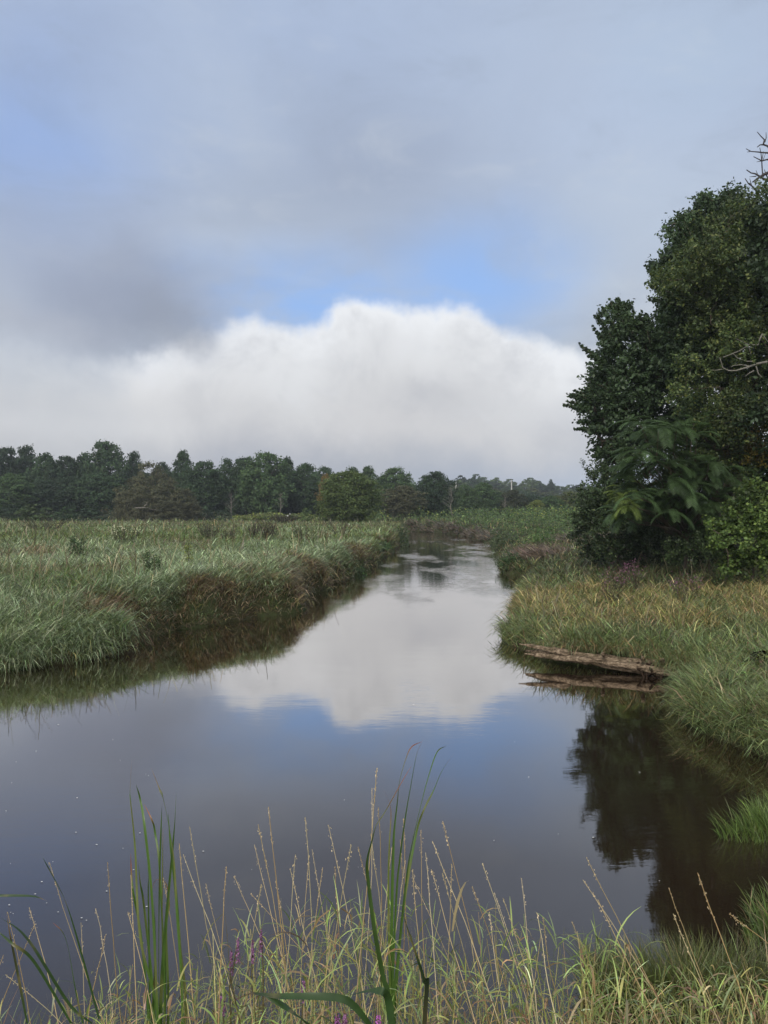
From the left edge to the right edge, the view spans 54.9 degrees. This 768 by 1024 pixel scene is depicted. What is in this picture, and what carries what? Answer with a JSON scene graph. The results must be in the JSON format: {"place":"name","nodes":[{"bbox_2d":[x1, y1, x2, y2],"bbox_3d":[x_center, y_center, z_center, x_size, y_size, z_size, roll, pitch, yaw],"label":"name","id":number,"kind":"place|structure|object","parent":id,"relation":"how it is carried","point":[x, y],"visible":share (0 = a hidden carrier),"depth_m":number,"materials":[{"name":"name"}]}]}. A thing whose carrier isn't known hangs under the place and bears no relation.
{"place":"outdoors","nodes":[
{"label":"outdoors","id":0,"kind":"place"},
{"bbox_2d":[0,531,767,1023],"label":"water","id":1,"kind":"structure","parent":0,"point":[324,707],"depth_m":7.81,"materials":[{"name":"liquid"}]},
{"bbox_2d":[0,497,767,1023],"bbox_3d":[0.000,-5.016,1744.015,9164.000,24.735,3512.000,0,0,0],"label":"ground","id":2,"kind":"structure","parent":0,"point":[248,609],"depth_m":20.10,"materials":[{"name":"soil"}]},
{"bbox_2d":[0,504,23,520],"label":"shrub","id":3,"kind":"object","parent":2,"relation":"on","point":[3,511],"visible":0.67,"depth_m":124.04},
{"bbox_2d":[0,446,30,501],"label":"broadleaf tree","id":4,"kind":"object","parent":2,"relation":"on","point":[9,459],"visible":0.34,"depth_m":163.86,"materials":[{"name":"green plant"}]},
{"bbox_2d":[0,472,48,514],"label":"broadleaf tree","id":5,"kind":"object","parent":2,"relation":"on","point":[7,486],"visible":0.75,"depth_m":144.25,"materials":[{"name":"green plant"}]},
{"bbox_2d":[11,444,42,480],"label":"broadleaf tree","id":6,"kind":"object","parent":2,"relation":"on","point":[23,451],"visible":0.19,"depth_m":166.75,"materials":[{"name":"green plant"}]},
{"bbox_2d":[12,503,51,521],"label":"shrub","id":7,"kind":"object","parent":2,"relation":"on","point":[30,509],"visible":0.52,"depth_m":118.58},
{"bbox_2d":[14,478,64,514],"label":"broadleaf tree","id":8,"kind":"object","parent":2,"relation":"on","point":[41,489],"visible":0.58,"depth_m":147.54,"materials":[{"name":"green plant"}]},
{"bbox_2d":[18,452,60,508],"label":"broadleaf tree","id":9,"kind":"object","parent":2,"relation":"on","point":[36,470],"visible":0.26,"depth_m":158.58,"materials":[{"name":"green plant"}]},
{"bbox_2d":[16,516,70,530],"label":"dry weed","id":10,"kind":"object","parent":2,"relation":"on","point":[46,526],"visible":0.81,"depth_m":60.34,"materials":[{"name":"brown plant"}]},
{"bbox_2d":[0,860,99,1023],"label":"cattail plant","id":11,"kind":"object","parent":2,"relation":"on","point":[31,958],"visible":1,"depth_m":2.60,"materials":[{"name":"green plant"}]},
{"bbox_2d":[49,506,80,521],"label":"shrub","id":12,"kind":"object","parent":2,"relation":"on","point":[67,515],"visible":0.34,"depth_m":121.42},
{"bbox_2d":[41,455,92,511],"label":"broadleaf tree","id":13,"kind":"object","parent":2,"relation":"on","point":[60,468],"visible":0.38,"depth_m":156.34,"materials":[{"name":"green plant"}]},
{"bbox_2d":[40,475,96,513],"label":"broadleaf tree","id":14,"kind":"object","parent":2,"relation":"on","point":[66,492],"visible":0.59,"depth_m":147.50,"materials":[{"name":"green plant"}]},
{"bbox_2d":[67,535,88,555],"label":"leafy weed","id":15,"kind":"object","parent":2,"relation":"on","point":[72,538],"visible":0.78,"depth_m":27.88,"materials":[{"name":"green plant"}]},
{"bbox_2d":[66,508,107,521],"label":"shrub","id":16,"kind":"object","parent":2,"relation":"on","point":[84,513],"visible":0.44,"depth_m":121.75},
{"bbox_2d":[69,472,131,515],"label":"broadleaf tree","id":17,"kind":"object","parent":2,"relation":"on","point":[104,498],"visible":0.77,"depth_m":147.34,"materials":[{"name":"green plant"}]},
{"bbox_2d":[75,439,137,506],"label":"broadleaf tree","id":18,"kind":"object","parent":2,"relation":"on","point":[114,461],"visible":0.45,"depth_m":159.91,"materials":[{"name":"green plant"}]},
{"bbox_2d":[0,510,235,521],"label":"scrub","id":19,"kind":"object","parent":2,"relation":"on","point":[202,515],"visible":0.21,"depth_m":133.92,"materials":[{"name":"green plant"}]},
{"bbox_2d":[110,523,145,543],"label":"flowering weed","id":20,"kind":"object","parent":2,"relation":"on","point":[122,533],"visible":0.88,"depth_m":38.00,"materials":[{"name":"green plant"}]},
{"bbox_2d":[131,881,136,1023],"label":"grass stalk","id":21,"kind":"object","parent":2,"relation":"on","point":[134,954],"depth_m":2.68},
{"bbox_2d":[123,450,148,490],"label":"broadleaf tree","id":22,"kind":"object","parent":2,"relation":"on","point":[134,461],"visible":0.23,"depth_m":165.16,"materials":[{"name":"green plant"}]},
{"bbox_2d":[137,550,162,570],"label":"leafy weed","id":23,"kind":"object","parent":2,"relation":"on","point":[146,555],"visible":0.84,"depth_m":21.39,"materials":[{"name":"green plant"}]},
{"bbox_2d":[100,460,204,521],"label":"willow tree","id":24,"kind":"object","parent":2,"relation":"on","point":[145,499],"visible":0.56,"depth_m":124.11,"materials":[{"name":"green plant"}]},
{"bbox_2d":[130,764,183,1023],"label":"cattail plant","id":25,"kind":"object","parent":2,"relation":"on","point":[158,997],"visible":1,"depth_m":3.08,"materials":[{"name":"green plant"}]},
{"bbox_2d":[130,806,186,1023],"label":"cattail plant","id":26,"kind":"object","parent":2,"relation":"on","point":[166,971],"visible":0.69,"depth_m":3.19,"materials":[{"name":"green plant"}]},
{"bbox_2d":[145,461,174,493],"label":"broadleaf tree","id":27,"kind":"object","parent":2,"relation":"on","point":[167,469],"visible":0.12,"depth_m":167.17,"materials":[{"name":"green plant"}]},
{"bbox_2d":[168,449,193,496],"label":"broadleaf tree","id":28,"kind":"object","parent":2,"relation":"on","point":[183,458],"visible":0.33,"depth_m":164.82,"materials":[{"name":"green plant"}]},
{"bbox_2d":[1,544,365,660],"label":"dry grass","id":29,"kind":"structure","parent":2,"relation":"on","point":[239,598],"depth_m":21.39,"materials":[{"name":"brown plant"}]},
{"bbox_2d":[178,844,195,1021],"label":"grass stalk","id":30,"kind":"object","parent":2,"relation":"on","point":[187,935],"depth_m":2.64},
{"bbox_2d":[0,520,394,627],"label":"meadow forbs","id":31,"kind":"object","parent":2,"relation":"on","point":[155,542],"visible":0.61,"depth_m":38.69,"materials":[{"name":"green plant"}]},
{"bbox_2d":[0,519,406,672],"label":"meadow grass","id":32,"kind":"structure","parent":2,"relation":"on","point":[92,622],"depth_m":21.20,"materials":[{"name":"plant"}]},
{"bbox_2d":[180,460,233,514],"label":"broadleaf tree","id":33,"kind":"object","parent":2,"relation":"on","point":[209,480],"visible":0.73,"depth_m":156.03,"materials":[{"name":"green plant"}]},
{"bbox_2d":[197,520,221,537],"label":"dry weed","id":34,"kind":"object","parent":2,"relation":"on","point":[209,531],"visible":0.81,"depth_m":44.97,"materials":[{"name":"green plant"}]},
{"bbox_2d":[189,827,229,1020],"bbox_3d":[-0.572,1.952,2.906,0.467,1.355,0.056,0,0,15],"label":"grass stalk","id":35,"kind":"object","parent":2,"relation":"on","point":[205,918],"depth_m":2.94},
{"bbox_2d":[218,866,227,1023],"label":"grass stalk","id":36,"kind":"object","parent":2,"relation":"on","point":[221,950],"depth_m":2.67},
{"bbox_2d":[220,951,234,1023],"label":"loosestrife","id":37,"kind":"object","parent":2,"relation":"on","point":[231,959],"visible":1,"depth_m":2.74,"materials":[{"name":"purple plant"}]},
{"bbox_2d":[216,456,239,513],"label":"broadleaf tree","id":38,"kind":"object","parent":2,"relation":"on","point":[226,465],"visible":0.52,"depth_m":158.69,"materials":[{"name":"green plant"}]},
{"bbox_2d":[231,937,252,1023],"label":"loosestrife","id":39,"kind":"object","parent":2,"relation":"on","point":[237,949],"visible":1,"depth_m":2.75,"materials":[{"name":"purple plant"}]},
{"bbox_2d":[226,456,267,514],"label":"broadleaf tree","id":40,"kind":"object","parent":2,"relation":"on","point":[240,462],"visible":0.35,"depth_m":158.11,"materials":[{"name":"green plant"}]},
{"bbox_2d":[248,940,256,1023],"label":"loosestrife","id":41,"kind":"object","parent":2,"relation":"on","point":[252,954],"visible":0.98,"depth_m":2.75,"materials":[{"name":"purple plant"}]},
{"bbox_2d":[248,929,266,1023],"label":"loosestrife","id":42,"kind":"object","parent":2,"relation":"on","point":[261,946],"visible":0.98,"depth_m":2.75,"materials":[{"name":"purple plant"}]},
{"bbox_2d":[232,450,296,514],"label":"broadleaf tree","id":43,"kind":"object","parent":2,"relation":"on","point":[259,490],"visible":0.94,"depth_m":149.77,"materials":[{"name":"green plant"}]},
{"bbox_2d":[253,518,282,539],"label":"dry weed","id":44,"kind":"object","parent":2,"relation":"on","point":[267,528],"visible":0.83,"depth_m":43.98,"materials":[{"name":"green plant"}]},
{"bbox_2d":[232,512,317,521],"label":"goldenrod","id":45,"kind":"object","parent":2,"relation":"on","point":[265,516],"visible":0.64,"depth_m":134.70,"materials":[{"name":"green plant"}]},
{"bbox_2d":[258,825,292,1023],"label":"grass stalk","id":46,"kind":"object","parent":2,"relation":"on","point":[275,915],"depth_m":2.72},
{"bbox_2d":[268,807,291,1023],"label":"grass stalk","id":47,"kind":"object","parent":2,"relation":"on","point":[278,900],"depth_m":2.88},
{"bbox_2d":[0,514,566,533],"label":"rough grass","id":48,"kind":"structure","parent":2,"relation":"on","point":[253,520],"depth_m":111.52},
{"bbox_2d":[272,456,301,513],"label":"broadleaf tree","id":49,"kind":"object","parent":2,"relation":"on","point":[284,510],"visible":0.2,"depth_m":161.04,"materials":[{"name":"green plant"}]},
{"bbox_2d":[283,855,296,1012],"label":"grass stalk","id":50,"kind":"object","parent":2,"relation":"on","point":[290,930],"depth_m":2.73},
{"bbox_2d":[283,462,321,513],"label":"broadleaf tree","id":51,"kind":"object","parent":2,"relation":"on","point":[305,473],"visible":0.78,"depth_m":158.28,"materials":[{"name":"green plant"}]},
{"bbox_2d":[304,818,312,1018],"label":"grass stalk","id":52,"kind":"object","parent":2,"relation":"on","point":[311,912],"depth_m":3.00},
{"bbox_2d":[236,987,394,1023],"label":"cattail plant","id":53,"kind":"object","parent":2,"relation":"on","point":[274,998],"visible":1,"depth_m":1.79,"materials":[{"name":"green plant"}]},
{"bbox_2d":[322,844,351,1023],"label":"grass stalk","id":54,"kind":"object","parent":2,"relation":"on","point":[348,858],"depth_m":2.72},
{"bbox_2d":[328,825,364,1008],"bbox_3d":[-0.122,1.997,3.059,0.267,1.352,0.036,0,0,25],"label":"grass stalk","id":55,"kind":"object","parent":2,"relation":"on","point":[347,913],"depth_m":3.06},
{"bbox_2d":[309,469,386,522],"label":"round tree","id":56,"kind":"object","parent":2,"relation":"on","point":[336,503],"visible":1,"depth_m":103.00,"materials":[{"name":"green plant"}]},
{"bbox_2d":[353,768,377,1019],"bbox_3d":[-0.102,1.766,2.809,0.191,1.622,0.017,0,0,32],"label":"grass stalk","id":57,"kind":"object","parent":2,"relation":"on","point":[365,898],"depth_m":2.80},
{"bbox_2d":[359,466,381,513],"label":"broadleaf tree","id":58,"kind":"object","parent":2,"relation":"on","point":[368,471],"visible":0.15,"depth_m":171.45,"materials":[{"name":"green plant"}]},
{"bbox_2d":[373,808,381,1023],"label":"grass stalk","id":59,"kind":"object","parent":2,"relation":"on","point":[381,899],"depth_m":3.31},
{"bbox_2d":[0,518,764,631],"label":"dry stems","id":60,"kind":"object","parent":2,"relation":"on","point":[183,543],"visible":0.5,"depth_m":25.83,"materials":[{"name":"brown plant"}]},
{"bbox_2d":[0,876,767,1023],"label":"reed grass","id":61,"kind":"structure","parent":2,"relation":"on","point":[527,1011],"depth_m":3.17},
{"bbox_2d":[0,936,767,1023],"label":"undergrowth grass","id":62,"kind":"structure","parent":2,"relation":"on","point":[746,1020],"depth_m":3.88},
{"bbox_2d":[373,466,417,516],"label":"broadleaf tree","id":63,"kind":"object","parent":2,"relation":"on","point":[388,475],"visible":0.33,"depth_m":158.63,"materials":[{"name":"green plant"}]},
{"bbox_2d":[365,770,428,1023],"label":"cattail plant","id":64,"kind":"object","parent":2,"relation":"on","point":[425,981],"visible":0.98,"depth_m":2.27,"materials":[{"name":"green plant"}]},
{"bbox_2d":[379,485,429,519],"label":"scrubby tree","id":65,"kind":"object","parent":2,"relation":"on","point":[408,496],"visible":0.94,"depth_m":133.35,"materials":[{"name":"green plant"}]},
{"bbox_2d":[387,742,447,1023],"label":"cattail plant","id":66,"kind":"object","parent":2,"relation":"on","point":[393,980],"visible":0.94,"depth_m":2.98,"materials":[{"name":"green plant"}]},
{"bbox_2d":[425,853,438,1022],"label":"grass stalk","id":67,"kind":"object","parent":2,"relation":"on","point":[426,860],"depth_m":3.05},
{"bbox_2d":[415,471,461,517],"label":"broadleaf tree","id":68,"kind":"object","parent":2,"relation":"on","point":[432,489],"visible":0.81,"depth_m":138.47,"materials":[{"name":"green plant"}]},
{"bbox_2d":[403,518,498,539],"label":"reeds","id":69,"kind":"object","parent":2,"relation":"on","point":[476,530],"visible":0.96,"depth_m":103.89,"materials":[{"name":"green plant"}]},
{"bbox_2d":[431,870,475,1023],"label":"grass stalk","id":70,"kind":"object","parent":2,"relation":"on","point":[454,952],"depth_m":2.78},
{"bbox_2d":[451,484,476,515],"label":"broadleaf tree","id":71,"kind":"object","parent":2,"relation":"on","point":[461,499],"visible":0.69,"depth_m":165.21,"materials":[{"name":"green plant"}]},
{"bbox_2d":[432,841,498,1021],"bbox_3d":[0.367,1.803,2.787,0.370,1.108,0.012,0,0,6],"label":"grass stalk","id":72,"kind":"object","parent":2,"relation":"on","point":[469,935],"depth_m":2.79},
{"bbox_2d":[442,821,489,1023],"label":"grass stalk","id":73,"kind":"object","parent":2,"relation":"on","point":[469,926],"depth_m":3.23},
{"bbox_2d":[465,482,501,514],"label":"broadleaf tree","id":74,"kind":"object","parent":2,"relation":"on","point":[480,489],"visible":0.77,"depth_m":163.65,"materials":[{"name":"green plant"}]},
{"bbox_2d":[484,528,516,547],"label":"leafy clump","id":75,"kind":"object","parent":2,"relation":"on","point":[497,541],"visible":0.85,"depth_m":57.84,"materials":[{"name":"green plant"}]},
{"bbox_2d":[493,550,523,567],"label":"leafy clump","id":76,"kind":"object","parent":2,"relation":"on","point":[506,559],"visible":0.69,"depth_m":37.39,"materials":[{"name":"green plant"}]},
{"bbox_2d":[499,489,529,510],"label":"broadleaf tree","id":77,"kind":"object","parent":2,"relation":"on","point":[510,496],"visible":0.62,"depth_m":153.52,"materials":[{"name":"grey plant"}]},
{"bbox_2d":[494,539,574,570],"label":"flattened reeds","id":78,"kind":"object","parent":2,"relation":"on","point":[539,550],"visible":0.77,"depth_m":39.30,"materials":[{"name":"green plant"}]},
{"bbox_2d":[372,501,705,550],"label":"thicket","id":79,"kind":"object","parent":2,"relation":"on","point":[542,515],"visible":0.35,"depth_m":96.79,"materials":[{"name":"green plant"}]},
{"bbox_2d":[523,525,556,545],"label":"leafy clump","id":80,"kind":"object","parent":2,"relation":"on","point":[542,537],"visible":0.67,"depth_m":45.81,"materials":[{"name":"green plant"}]},
{"bbox_2d":[529,495,568,515],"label":"broadleaf tree","id":81,"kind":"object","parent":2,"relation":"on","point":[546,500],"visible":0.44,"depth_m":150.54,"materials":[{"name":"green plant"}]},
{"bbox_2d":[550,491,579,512],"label":"broadleaf tree","id":82,"kind":"object","parent":2,"relation":"on","point":[566,496],"visible":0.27,"depth_m":176.82,"materials":[{"name":"green plant"}]},
{"bbox_2d":[519,643,676,676],"bbox_3d":[4.067,2.826,14.061,3.101,0.451,0.539,0,0,33],"label":"fallen log","id":83,"kind":"object","parent":2,"relation":"on","point":[609,661],"visible":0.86,"depth_m":13.99,"materials":[{"name":"brown wood"}]},
{"bbox_2d":[510,629,702,674],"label":"hanging grass","id":84,"kind":"structure","parent":2,"relation":"on","point":[618,648],"depth_m":13.95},
{"bbox_2d":[560,434,666,566],"bbox_3d":[9.525,-0.252,30.159,4.768,5.765,4.948,0,0,0],"label":"honeysuckle bush","id":85,"kind":"object","parent":2,"relation":"on","point":[590,497],"visible":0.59,"depth_m":29.12,"materials":[{"name":"green plant"}]},
{"bbox_2d":[598,568,629,601],"bbox_3d":[6.091,2.025,19.577,0.899,1.050,0.762,0,0,0],"label":"loosestrife","id":86,"kind":"object","parent":2,"relation":"on","point":[617,595],"visible":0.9,"depth_m":19.58,"materials":[{"name":"green plant"}]},
{"bbox_2d":[603,562,633,589],"bbox_3d":[7.063,1.908,21.897,0.997,1.098,0.944,0,0,-29],"label":"loosestrife","id":87,"kind":"object","parent":2,"relation":"on","point":[624,572],"visible":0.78,"depth_m":21.99,"materials":[{"name":"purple plant"}]},
{"bbox_2d":[472,519,767,769],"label":"bank grass","id":88,"kind":"structure","parent":2,"relation":"on","point":[742,707],"depth_m":16.07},
{"bbox_2d":[586,857,667,1020],"bbox_3d":[1.048,1.938,2.834,0.542,1.226,0.019,0,0,0],"label":"grass stalk","id":89,"kind":"object","parent":2,"relation":"on","point":[628,941],"depth_m":2.84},
{"bbox_2d":[583,880,670,1023],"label":"grass stalk","id":90,"kind":"object","parent":2,"relation":"on","point":[630,952],"depth_m":2.87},
{"bbox_2d":[491,522,767,695],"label":"bank forbs","id":91,"kind":"object","parent":2,"relation":"on","point":[656,614],"visible":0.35,"depth_m":16.88,"materials":[{"name":"green plant"}]},
{"bbox_2d":[562,297,699,559],"bbox_3d":[11.298,-3.755,32.326,6.613,12.432,8.313,0,0,15],"label":"maple tree","id":92,"kind":"object","parent":2,"relation":"on","point":[612,391],"visible":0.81,"depth_m":30.18,"materials":[{"name":"green plant"}]},
{"bbox_2d":[624,558,645,589],"bbox_3d":[7.383,1.868,21.515,0.681,1.084,0.943,0,0,-24],"label":"loosestrife","id":93,"kind":"object","parent":2,"relation":"on","point":[636,581],"visible":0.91,"depth_m":21.55,"materials":[{"name":"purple plant"}]},
{"bbox_2d":[636,662,663,679],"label":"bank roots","id":94,"kind":"object","parent":2,"relation":"on","point":[646,675],"visible":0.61,"depth_m":13.48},
{"bbox_2d":[548,918,767,1023],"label":"sedge","id":95,"kind":"object","parent":2,"relation":"on","point":[710,961],"visible":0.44,"depth_m":4.39,"materials":[{"name":"green plant"}]},
{"bbox_2d":[596,411,762,574],"bbox_3d":[10.247,-0.524,24.849,6.281,5.890,4.554,0,0,0],"label":"ailanthus tree","id":96,"kind":"object","parent":2,"relation":"on","point":[684,486],"visible":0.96,"depth_m":24.33,"materials":[{"name":"green plant"}]},
{"bbox_2d":[667,571,703,604],"bbox_3d":[7.436,1.941,18.301,1.052,0.980,0.692,0,0,0],"label":"loosestrife","id":97,"kind":"object","parent":2,"relation":"on","point":[682,585],"visible":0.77,"depth_m":18.21,"materials":[{"name":"green plant"}]},
{"bbox_2d":[618,475,756,566],"bbox_3d":[11.861,0.403,28.990,5.606,4.616,4.448,0,0,0],"label":"understory shrub","id":98,"kind":"object","parent":2,"relation":"on","point":[655,539],"visible":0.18,"depth_m":28.38,"materials":[{"name":"green plant"}]},
{"bbox_2d":[652,523,722,575],"bbox_3d":[10.337,1.314,24.596,2.604,1.923,2.009,0,0,0],"label":"understory shrub","id":99,"kind":"object","parent":2,"relation":"on","point":[688,550],"visible":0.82,"depth_m":24.57,"materials":[{"name":"green plant"}]},
{"bbox_2d":[637,177,767,552],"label":"maple tree","id":100,"kind":"object","parent":2,"relation":"on","point":[680,224],"visible":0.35,"depth_m":27.88,"materials":[{"name":"green plant"}]},
{"bbox_2d":[644,177,767,554],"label":"oak tree","id":101,"kind":"object","parent":2,"relation":"on","point":[707,301],"visible":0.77,"depth_m":25.20,"materials":[{"name":"green plant"}]},
{"bbox_2d":[715,334,767,376],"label":"dead branch","id":102,"kind":"object","parent":101,"relation":"attached to","point":[763,362],"visible":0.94,"depth_m":24.01,"materials":[{"name":"grey wood"}]},
{"bbox_2d":[663,347,767,539],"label":"shade tree","id":103,"kind":"object","parent":2,"relation":"on","point":[763,479],"visible":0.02,"depth_m":36.03,"materials":[{"name":"green plant"}]},
{"bbox_2d":[698,874,753,1023],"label":"grass stalk","id":104,"kind":"object","parent":2,"relation":"on","point":[726,950],"depth_m":2.70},
{"bbox_2d":[702,475,767,586],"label":"hazel bush","id":105,"kind":"object","parent":2,"relation":"on","point":[745,519],"visible":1,"depth_m":21.14,"materials":[{"name":"green plant"}]},
{"bbox_2d":[707,189,767,492],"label":"maple tree","id":106,"kind":"object","parent":2,"relation":"on","point":[756,246],"visible":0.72,"depth_m":24.97,"materials":[{"name":"green plant"}]},
{"bbox_2d":[745,132,767,203],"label":"dead tree","id":107,"kind":"object","parent":2,"relation":"on","point":[765,173],"visible":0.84,"depth_m":28.04,"materials":[{"name":"grey wood"}]},
{"bbox_2d":[0,0,767,490],"label":"sky","id":108,"kind":"structure","parent":0,"point":[337,235],"materials":[{"name":"blue"}]},
{"bbox_2d":[707,784,767,844],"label":"water grass","id":109,"kind":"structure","parent":0,"point":[759,823],"depth_m":6.95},
{"bbox_2d":[732,877,767,947],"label":"water grass","id":110,"kind":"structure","parent":0,"point":[763,916],"depth_m":5.31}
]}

